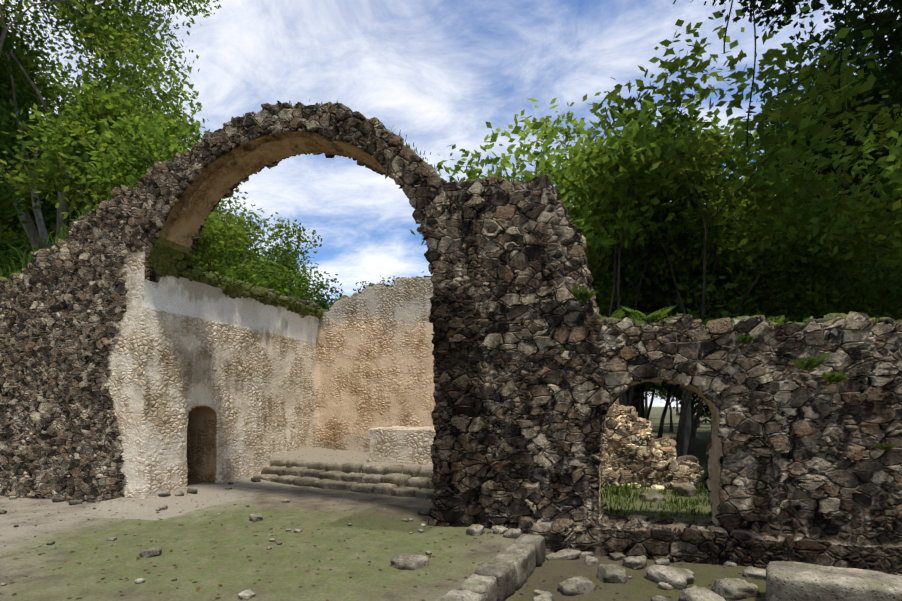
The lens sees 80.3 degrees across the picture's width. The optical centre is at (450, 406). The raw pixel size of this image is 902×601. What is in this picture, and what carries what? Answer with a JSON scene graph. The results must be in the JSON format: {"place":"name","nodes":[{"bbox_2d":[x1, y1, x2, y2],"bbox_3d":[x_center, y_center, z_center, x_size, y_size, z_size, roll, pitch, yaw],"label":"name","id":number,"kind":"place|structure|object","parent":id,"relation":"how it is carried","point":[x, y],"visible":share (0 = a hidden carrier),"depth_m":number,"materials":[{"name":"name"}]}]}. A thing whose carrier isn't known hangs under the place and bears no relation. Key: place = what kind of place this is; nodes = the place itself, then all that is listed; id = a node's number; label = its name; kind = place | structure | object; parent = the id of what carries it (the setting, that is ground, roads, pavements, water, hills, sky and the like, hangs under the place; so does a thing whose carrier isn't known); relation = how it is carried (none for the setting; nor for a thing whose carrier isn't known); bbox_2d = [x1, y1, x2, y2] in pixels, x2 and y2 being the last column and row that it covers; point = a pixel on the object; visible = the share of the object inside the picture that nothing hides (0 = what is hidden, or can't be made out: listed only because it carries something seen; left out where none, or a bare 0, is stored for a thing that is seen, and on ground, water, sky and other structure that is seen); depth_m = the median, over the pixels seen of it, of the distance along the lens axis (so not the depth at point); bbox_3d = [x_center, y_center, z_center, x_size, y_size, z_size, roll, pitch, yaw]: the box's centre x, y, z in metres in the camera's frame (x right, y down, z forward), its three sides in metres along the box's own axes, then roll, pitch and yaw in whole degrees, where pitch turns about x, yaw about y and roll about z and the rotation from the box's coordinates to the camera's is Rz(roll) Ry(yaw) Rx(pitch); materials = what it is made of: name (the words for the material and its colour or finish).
{"place":"outdoors","nodes":[
{"label":"outdoors","id":0,"kind":"place"},
{"bbox_2d":[0,407,765,600],"bbox_3d":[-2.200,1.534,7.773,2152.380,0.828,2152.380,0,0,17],"label":"ground","id":1,"kind":"structure","parent":0,"point":[230,568],"depth_m":6.47,"materials":[{"name":"plant"}]},
{"bbox_2d":[0,219,31,277],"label":"shrub","id":2,"kind":"object","parent":1,"relation":"on","point":[6,241],"visible":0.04,"depth_m":16.93,"materials":[{"name":"green plant"}]},
{"bbox_2d":[0,1,51,278],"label":"tree","id":3,"kind":"object","parent":1,"relation":"on","point":[6,187],"visible":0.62,"depth_m":14.10,"materials":[{"name":"green plant"}]},
{"bbox_2d":[1,205,54,273],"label":"forest tree","id":4,"kind":"object","parent":1,"relation":"on","point":[24,248],"visible":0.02,"depth_m":22.71,"materials":[{"name":"green plant"}]},
{"bbox_2d":[0,65,74,261],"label":"forest tree","id":5,"kind":"object","parent":1,"relation":"on","point":[52,226],"visible":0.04,"depth_m":20.65,"materials":[{"name":"green plant"}]},
{"bbox_2d":[0,31,91,222],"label":"tree","id":6,"kind":"object","parent":1,"relation":"on","point":[15,74],"visible":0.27,"depth_m":18.03,"materials":[{"name":"green plant"}]},
{"bbox_2d":[0,46,188,238],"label":"tree","id":7,"kind":"object","parent":1,"relation":"on","point":[57,101],"depth_m":19.96,"materials":[{"name":"green plant"}]},
{"bbox_2d":[0,0,220,250],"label":"tree","id":8,"kind":"object","parent":1,"relation":"on","point":[95,28],"visible":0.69,"depth_m":15.27,"materials":[{"name":"green plant"}]},
{"bbox_2d":[0,57,248,246],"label":"tree","id":9,"kind":"object","parent":1,"relation":"on","point":[115,139],"visible":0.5,"depth_m":12.27,"materials":[{"name":"green plant"}]},
{"bbox_2d":[27,194,225,256],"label":"forest tree","id":10,"kind":"object","parent":1,"relation":"on","point":[74,214],"visible":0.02,"depth_m":24.99,"materials":[{"name":"green plant"}]},
{"bbox_2d":[139,547,161,557],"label":"rock","id":11,"kind":"object","parent":1,"relation":"on","point":[151,552],"visible":0.79,"depth_m":6.11,"materials":[{"name":"stone"}]},
{"bbox_2d":[192,229,263,284],"bbox_3d":[-9.182,-2.530,17.930,4.596,8.491,6.720,0,0,34],"label":"bush","id":12,"kind":"object","parent":1,"relation":"on","point":[239,273],"visible":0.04,"depth_m":18.16,"materials":[{"name":"green plant"}]},
{"bbox_2d":[238,589,255,599],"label":"rock","id":13,"kind":"object","parent":1,"relation":"on","point":[246,594],"visible":0.94,"depth_m":4.80,"materials":[{"name":"stone"}]},
{"bbox_2d":[189,210,319,306],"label":"tree","id":14,"kind":"object","parent":1,"relation":"on","point":[207,241],"visible":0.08,"depth_m":14.76,"materials":[{"name":"green plant"}]},
{"bbox_2d":[249,513,262,521],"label":"rock","id":15,"kind":"object","parent":1,"relation":"on","point":[254,517],"visible":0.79,"depth_m":7.91,"materials":[{"name":"stone"}]},
{"bbox_2d":[197,197,329,300],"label":"tree","id":16,"kind":"object","parent":1,"relation":"on","point":[249,240],"visible":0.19,"depth_m":21.68,"materials":[{"name":"green plant"}]},
{"bbox_2d":[252,474,277,480],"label":"step stone","id":17,"kind":"object","parent":1,"relation":"on","point":[267,477],"visible":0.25,"depth_m":11.92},
{"bbox_2d":[261,466,286,475],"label":"step stone","id":18,"kind":"object","parent":1,"relation":"on","point":[278,471],"visible":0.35,"depth_m":12.17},
{"bbox_2d":[270,460,285,466],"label":"step stone","id":19,"kind":"object","parent":1,"relation":"on","point":[279,463],"visible":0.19,"depth_m":12.53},
{"bbox_2d":[270,475,299,484],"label":"step stone","id":20,"kind":"object","parent":1,"relation":"on","point":[288,479],"visible":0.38,"depth_m":11.62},
{"bbox_2d":[231,245,343,309],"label":"tree","id":21,"kind":"object","parent":1,"relation":"on","point":[322,303],"visible":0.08,"depth_m":19.55,"materials":[{"name":"green plant"}]},
{"bbox_2d":[286,459,303,467],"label":"step stone","id":22,"kind":"object","parent":1,"relation":"on","point":[294,462],"visible":0.29,"depth_m":12.29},
{"bbox_2d":[284,466,307,476],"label":"step stone","id":23,"kind":"object","parent":1,"relation":"on","point":[294,471],"visible":0.31,"depth_m":11.91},
{"bbox_2d":[293,477,319,486],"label":"step stone","id":24,"kind":"object","parent":1,"relation":"on","point":[305,481],"visible":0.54,"depth_m":11.31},
{"bbox_2d":[301,469,324,477],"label":"step stone","id":25,"kind":"object","parent":1,"relation":"on","point":[310,473],"visible":0.42,"depth_m":11.64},
{"bbox_2d":[303,462,325,470],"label":"step stone","id":26,"kind":"object","parent":1,"relation":"on","point":[316,465],"visible":0.15,"depth_m":12.01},
{"bbox_2d":[314,479,335,488],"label":"step stone","id":27,"kind":"object","parent":1,"relation":"on","point":[323,484],"visible":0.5,"depth_m":11.12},
{"bbox_2d":[319,471,343,480],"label":"step stone","id":28,"kind":"object","parent":1,"relation":"on","point":[333,475],"visible":0.44,"depth_m":11.40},
{"bbox_2d":[326,462,344,471],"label":"step stone","id":29,"kind":"object","parent":1,"relation":"on","point":[334,466],"visible":0.31,"depth_m":11.75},
{"bbox_2d":[330,480,357,490],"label":"step stone","id":30,"kind":"object","parent":1,"relation":"on","point":[340,485],"visible":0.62,"depth_m":10.87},
{"bbox_2d":[342,461,365,473],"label":"step stone","id":31,"kind":"object","parent":1,"relation":"on","point":[352,466],"visible":0.35,"depth_m":11.52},
{"bbox_2d":[341,472,366,483],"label":"step stone","id":32,"kind":"object","parent":1,"relation":"on","point":[352,477],"visible":0.33,"depth_m":11.15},
{"bbox_2d":[0,448,711,600],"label":"leaf litter","id":33,"kind":"object","parent":1,"relation":"on","point":[71,552],"visible":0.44,"depth_m":6.32,"materials":[{"name":"plant"}]},
{"bbox_2d":[350,483,375,492],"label":"step stone","id":34,"kind":"object","parent":1,"relation":"on","point":[363,487],"visible":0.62,"depth_m":10.63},
{"bbox_2d":[362,474,381,483],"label":"step stone","id":35,"kind":"object","parent":1,"relation":"on","point":[372,478],"visible":0.4,"depth_m":10.91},
{"bbox_2d":[361,464,385,474],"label":"step stone","id":36,"kind":"object","parent":1,"relation":"on","point":[372,469],"visible":0.29,"depth_m":11.29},
{"bbox_2d":[353,276,394,292],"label":"forest tree","id":37,"kind":"object","parent":1,"relation":"on","point":[383,280],"visible":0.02,"depth_m":66.31,"materials":[{"name":"green plant"}]},
{"bbox_2d":[373,483,396,494],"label":"step stone","id":38,"kind":"object","parent":1,"relation":"on","point":[383,488],"visible":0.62,"depth_m":10.42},
{"bbox_2d":[383,465,403,474],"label":"step stone","id":39,"kind":"object","parent":1,"relation":"on","point":[393,469],"visible":0.29,"depth_m":11.08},
{"bbox_2d":[380,473,410,486],"bbox_3d":[-1.121,1.610,10.825,0.620,0.470,0.380,0,0,27],"label":"step stone","id":40,"kind":"object","parent":1,"relation":"on","point":[398,479],"visible":0.5,"depth_m":10.68,"materials":[{"name":"stone"}]},
{"bbox_2d":[391,486,419,497],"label":"step stone","id":41,"kind":"object","parent":1,"relation":"on","point":[402,491],"visible":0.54,"depth_m":10.20,"materials":[{"name":"stone"}]},
{"bbox_2d":[390,554,428,569],"bbox_3d":[-0.464,1.697,5.761,0.418,0.155,0.320,-1,-1,25],"label":"rock","id":42,"kind":"object","parent":1,"relation":"on","point":[406,562],"visible":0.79,"depth_m":5.70,"materials":[{"name":"stone"}]},
{"bbox_2d":[403,465,421,476],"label":"step stone","id":43,"kind":"object","parent":1,"relation":"on","point":[413,470],"visible":0.29,"depth_m":10.87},
{"bbox_2d":[406,477,431,488],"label":"step stone","id":44,"kind":"object","parent":1,"relation":"on","point":[420,482],"visible":0.42,"depth_m":10.40,"materials":[{"name":"stone"}]},
{"bbox_2d":[415,488,434,498],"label":"step stone","id":45,"kind":"object","parent":1,"relation":"on","point":[424,493],"visible":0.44,"depth_m":9.97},
{"bbox_2d":[419,467,432,478],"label":"step stone","id":46,"kind":"object","parent":1,"relation":"on","point":[426,472],"visible":0.21,"depth_m":10.67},
{"bbox_2d":[0,101,901,574],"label":"stone ruins","id":47,"kind":"object","parent":1,"relation":"on","point":[492,369],"visible":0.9,"depth_m":7.72,"materials":[{"name":"stone"}]},
{"bbox_2d":[0,100,901,519],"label":"plants","id":48,"kind":"object","parent":47,"relation":"on","point":[744,340],"visible":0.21,"depth_m":7.48,"materials":[{"name":"green plant"}]},
{"bbox_2d":[435,589,484,600],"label":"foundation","id":49,"kind":"object","parent":1,"relation":"on","point":[459,595],"visible":1,"depth_m":4.53,"materials":[{"name":"stone"}]},
{"bbox_2d":[466,524,484,535],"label":"rock","id":50,"kind":"object","parent":1,"relation":"on","point":[475,530],"visible":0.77,"depth_m":7.08,"materials":[{"name":"stone"}]},
{"bbox_2d":[458,574,497,600],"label":"stone block","id":51,"kind":"structure","parent":1,"relation":"on","point":[486,586],"depth_m":4.85,"materials":[{"name":"stone"}]},
{"bbox_2d":[474,560,515,600],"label":"stone block","id":52,"kind":"structure","parent":1,"relation":"on","point":[502,572],"depth_m":5.23,"materials":[{"name":"stone"}]},
{"bbox_2d":[490,525,507,533],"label":"rock","id":53,"kind":"object","parent":1,"relation":"on","point":[502,529],"visible":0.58,"depth_m":7.15,"materials":[{"name":"stone"}]},
{"bbox_2d":[491,551,527,590],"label":"stone block","id":54,"kind":"structure","parent":1,"relation":"on","point":[518,560],"depth_m":5.68,"materials":[{"name":"stone"}]},
{"bbox_2d":[503,528,521,538],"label":"rock","id":55,"kind":"object","parent":1,"relation":"on","point":[512,533],"visible":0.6,"depth_m":6.87,"materials":[{"name":"stone"}]},
{"bbox_2d":[505,542,535,576],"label":"stone block","id":56,"kind":"structure","parent":1,"relation":"on","point":[529,550],"depth_m":6.09,"materials":[{"name":"stone"}]},
{"bbox_2d":[515,534,545,566],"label":"stone block","id":57,"kind":"structure","parent":1,"relation":"on","point":[538,541],"depth_m":6.42,"materials":[{"name":"stone"}]},
{"bbox_2d":[532,596,551,600],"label":"rock","id":58,"kind":"object","parent":1,"relation":"on","point":[542,598],"visible":1,"depth_m":5.13,"materials":[{"name":"stone"}]},
{"bbox_2d":[409,91,697,405],"bbox_3d":[3.088,-3.240,13.445,6.622,9.922,7.192,0,0,-25],"label":"tree","id":59,"kind":"object","parent":1,"relation":"on","point":[643,155],"visible":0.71,"depth_m":11.79,"materials":[{"name":"green plant"}]},
{"bbox_2d":[546,549,581,560],"bbox_3d":[1.390,1.887,6.720,0.446,0.139,0.311,-8,-3,-15],"label":"rock","id":60,"kind":"object","parent":1,"relation":"on","point":[566,554],"visible":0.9,"depth_m":6.61,"materials":[{"name":"stone"}]},
{"bbox_2d":[557,576,595,595],"bbox_3d":[1.292,1.880,5.553,0.402,0.198,0.291,-7,-5,-23],"label":"rock","id":61,"kind":"object","parent":1,"relation":"on","point":[579,585],"visible":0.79,"depth_m":5.45,"materials":[{"name":"stone"}]},
{"bbox_2d":[585,556,598,564],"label":"rock","id":62,"kind":"object","parent":1,"relation":"on","point":[590,560],"visible":0.81,"depth_m":6.45,"materials":[{"name":"stone"}]},
{"bbox_2d":[597,564,626,583],"bbox_3d":[1.772,1.870,5.884,0.313,0.214,0.334,3,1,3],"label":"rock","id":63,"kind":"object","parent":1,"relation":"on","point":[612,573],"visible":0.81,"depth_m":5.77,"materials":[{"name":"stone"}]},
{"bbox_2d":[609,552,624,560],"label":"rock","id":64,"kind":"object","parent":1,"relation":"on","point":[615,556],"visible":0.88,"depth_m":6.63,"materials":[{"name":"stone"}]},
{"bbox_2d":[579,203,663,317],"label":"tree","id":65,"kind":"object","parent":1,"relation":"on","point":[647,271],"depth_m":17.35,"materials":[{"name":"green plant"}]},
{"bbox_2d":[589,260,655,316],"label":"tree","id":66,"kind":"object","parent":1,"relation":"on","point":[624,302],"visible":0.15,"depth_m":15.52,"materials":[{"name":"green plant"}]},
{"bbox_2d":[623,555,646,569],"bbox_3d":[2.188,1.863,6.366,0.250,0.160,0.308,2,0,39],"label":"rock","id":67,"kind":"object","parent":1,"relation":"on","point":[635,563],"visible":0.98,"depth_m":6.28,"materials":[{"name":"stone"}]},
{"bbox_2d":[595,299,695,405],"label":"tree","id":68,"kind":"object","parent":1,"relation":"on","point":[642,393],"depth_m":17.48,"materials":[{"name":"green plant"}]},
{"bbox_2d":[646,383,655,419],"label":"tree","id":69,"kind":"object","parent":1,"relation":"on","point":[650,406],"visible":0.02,"depth_m":23.79,"materials":[{"name":"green plant"}]},
{"bbox_2d":[626,382,679,402],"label":"tree","id":70,"kind":"object","parent":1,"relation":"on","point":[659,388],"visible":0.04,"depth_m":22.07,"materials":[{"name":"green plant"}]},
{"bbox_2d":[641,491,665,501],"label":"rock","id":71,"kind":"object","parent":1,"relation":"on","point":[649,496],"visible":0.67,"depth_m":9.18,"materials":[{"name":"stone"}]},
{"bbox_2d":[559,117,752,405],"bbox_3d":[5.290,-3.402,16.367,7.428,10.248,6.839,0,0,-10],"label":"tree","id":72,"kind":"object","parent":1,"relation":"on","point":[589,253],"visible":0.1,"depth_m":14.97,"materials":[{"name":"green plant"}]},
{"bbox_2d":[601,468,711,521],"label":"ground grass","id":73,"kind":"structure","parent":1,"relation":"on","point":[661,513],"depth_m":8.82,"materials":[{"name":"plant"}]},
{"bbox_2d":[637,305,675,418],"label":"tree","id":74,"kind":"object","parent":1,"relation":"on","point":[642,409],"visible":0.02,"depth_m":21.91,"materials":[{"name":"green plant"}]},
{"bbox_2d":[646,381,674,431],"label":"tree","id":75,"kind":"object","parent":1,"relation":"on","point":[671,425],"depth_m":33.14,"materials":[{"name":"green plant"}]},
{"bbox_2d":[655,558,669,565],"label":"rock","id":76,"kind":"object","parent":1,"relation":"on","point":[663,562],"visible":0.92,"depth_m":6.39,"materials":[{"name":"stone"}]},
{"bbox_2d":[658,582,673,589],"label":"rock","id":77,"kind":"object","parent":1,"relation":"on","point":[664,586],"visible":0.83,"depth_m":5.55,"materials":[{"name":"stone"}]},
{"bbox_2d":[646,564,694,589],"bbox_3d":[2.400,1.858,5.806,0.434,0.236,0.485,3,-5,-32],"label":"rock","id":78,"kind":"object","parent":1,"relation":"on","point":[678,578],"visible":0.81,"depth_m":5.70,"materials":[{"name":"stone"}]},
{"bbox_2d":[577,153,767,405],"bbox_3d":[6.529,-2.904,16.906,6.705,9.250,6.174,0,0,44],"label":"tree","id":79,"kind":"object","parent":1,"relation":"on","point":[631,391],"visible":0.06,"depth_m":15.58,"materials":[{"name":"green plant"}]},
{"bbox_2d":[671,483,696,496],"bbox_3d":[4.326,1.579,9.874,0.456,0.286,0.440,0,8,-40],"label":"rock","id":80,"kind":"object","parent":1,"relation":"on","point":[686,489],"visible":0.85,"depth_m":9.73,"materials":[{"name":"stone"}]},
{"bbox_2d":[661,382,706,430],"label":"tree","id":81,"kind":"object","parent":1,"relation":"on","point":[679,398],"visible":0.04,"depth_m":20.36,"materials":[{"name":"green plant"}]},
{"bbox_2d":[602,208,774,409],"bbox_3d":[7.762,-2.285,16.322,7.150,8.017,6.264,0,0,-33],"label":"tree","id":82,"kind":"object","parent":1,"relation":"on","point":[659,293],"visible":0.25,"depth_m":14.70,"materials":[{"name":"green plant"}]},
{"bbox_2d":[622,213,763,437],"bbox_3d":[8.041,-2.270,18.066,5.325,7.980,5.784,0,0,27],"label":"tree","id":83,"kind":"object","parent":1,"relation":"on","point":[661,426],"depth_m":18.71,"materials":[{"name":"green plant"}]},
{"bbox_2d":[585,160,807,455],"bbox_3d":[6.916,-3.258,17.025,7.617,9.948,5.679,0,0,5],"label":"tree","id":84,"kind":"object","parent":1,"relation":"on","point":[687,434],"visible":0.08,"depth_m":16.08,"materials":[{"name":"green plant"}]},
{"bbox_2d":[679,586,725,600],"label":"rock","id":85,"kind":"object","parent":1,"relation":"on","point":[693,593],"visible":0.98,"depth_m":5.09,"materials":[{"name":"stone"}]},
{"bbox_2d":[673,310,769,422],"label":"tree","id":86,"kind":"object","parent":1,"relation":"on","point":[705,410],"depth_m":20.82,"materials":[{"name":"green plant"}]},
{"bbox_2d":[711,578,760,600],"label":"rock","id":87,"kind":"object","parent":1,"relation":"on","point":[732,589],"visible":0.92,"depth_m":5.31,"materials":[{"name":"stone"}]},
{"bbox_2d":[583,0,901,456],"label":"tree","id":88,"kind":"object","parent":1,"relation":"on","point":[765,163],"visible":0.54,"depth_m":11.76,"materials":[{"name":"green plant"}]},
{"bbox_2d":[743,566,765,580],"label":"rock","id":89,"kind":"object","parent":1,"relation":"on","point":[750,572],"visible":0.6,"depth_m":5.89,"materials":[{"name":"stone"}]},
{"bbox_2d":[639,168,871,455],"bbox_3d":[7.667,-2.022,14.721,4.993,7.482,5.423,0,0,18],"label":"tree","id":90,"kind":"object","parent":1,"relation":"on","point":[676,261],"visible":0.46,"depth_m":14.01,"materials":[{"name":"green plant"}]},
{"bbox_2d":[710,179,901,314],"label":"tree","id":91,"kind":"object","parent":1,"relation":"on","point":[881,250],"visible":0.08,"depth_m":14.13,"materials":[{"name":"green plant"}]},
{"bbox_2d":[715,228,901,323],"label":"shrub","id":92,"kind":"object","parent":1,"relation":"on","point":[873,295],"visible":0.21,"depth_m":12.29,"materials":[{"name":"green plant"}]},
{"bbox_2d":[721,91,901,277],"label":"tree","id":93,"kind":"object","parent":1,"relation":"on","point":[893,174],"visible":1,"depth_m":10.14,"materials":[{"name":"green plant"}]},
{"bbox_2d":[742,97,881,264],"bbox_3d":[18.633,-6.858,24.692,11.869,17.154,12.679,0,0,10],"label":"forest tree","id":94,"kind":"object","parent":1,"relation":"on","point":[816,152],"depth_m":21.18,"materials":[{"name":"green plant"}]},
{"bbox_2d":[727,187,901,324],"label":"tree","id":95,"kind":"object","parent":1,"relation":"on","point":[814,297],"visible":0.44,"depth_m":12.73,"materials":[{"name":"green plant"}]},
{"bbox_2d":[735,11,901,312],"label":"forest tree","id":96,"kind":"object","parent":1,"relation":"on","point":[861,103],"visible":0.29,"depth_m":19.45,"materials":[{"name":"green plant"}]},
{"bbox_2d":[748,52,901,258],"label":"forest tree","id":97,"kind":"object","parent":1,"relation":"on","point":[863,96],"visible":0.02,"depth_m":18.81,"materials":[{"name":"green plant"}]},
{"bbox_2d":[773,75,891,212],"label":"forest tree","id":98,"kind":"object","parent":1,"relation":"on","point":[857,144],"depth_m":21.58,"materials":[{"name":"green plant"}]},
{"bbox_2d":[765,561,901,600],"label":"stone block","id":99,"kind":"structure","parent":1,"relation":"on","point":[792,581],"depth_m":4.74,"materials":[{"name":"stone"}]},
{"bbox_2d":[785,0,901,132],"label":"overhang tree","id":100,"kind":"object","parent":1,"relation":"on","point":[881,4],"visible":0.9,"depth_m":10.74,"materials":[{"name":"green plant"}]},
{"bbox_2d":[690,0,839,34],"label":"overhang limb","id":101,"kind":"object","parent":100,"relation":"attached to","point":[789,7],"visible":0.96,"depth_m":10.28,"materials":[{"name":"green plant"}]},
{"bbox_2d":[723,0,732,52],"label":"hanging vine","id":102,"kind":"object","parent":101,"relation":"hanging from","point":[726,27],"visible":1,"depth_m":9.34,"materials":[{"name":"green plant"}]},
{"bbox_2d":[743,0,758,150],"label":"hanging vine","id":103,"kind":"object","parent":101,"relation":"hanging from","point":[755,36],"visible":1,"depth_m":9.54,"materials":[{"name":"green plant"}]},
{"bbox_2d":[838,0,846,108],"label":"hanging vine","id":104,"kind":"object","parent":101,"relation":"hanging from","point":[841,51],"visible":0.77,"depth_m":9.78,"materials":[{"name":"green plant"}]},
{"bbox_2d":[810,0,901,183],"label":"tree","id":105,"kind":"object","parent":1,"relation":"on","point":[894,71],"visible":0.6,"depth_m":13.92,"materials":[{"name":"green plant"}]},
{"bbox_2d":[816,74,901,300],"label":"forest tree","id":106,"kind":"object","parent":1,"relation":"on","point":[887,210],"depth_m":21.75,"materials":[{"name":"green plant"}]},
{"bbox_2d":[863,161,901,302],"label":"forest tree","id":107,"kind":"object","parent":1,"relation":"on","point":[879,193],"visible":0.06,"depth_m":18.73,"materials":[{"name":"green plant"}]},
{"bbox_2d":[883,53,901,144],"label":"tree","id":108,"kind":"object","parent":1,"relation":"on","point":[894,92],"visible":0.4,"depth_m":16.06,"materials":[{"name":"green plant"}]},
{"bbox_2d":[0,0,899,406],"label":"sky","id":109,"kind":"structure","parent":0,"point":[434,71],"materials":[{"name":"blue"}]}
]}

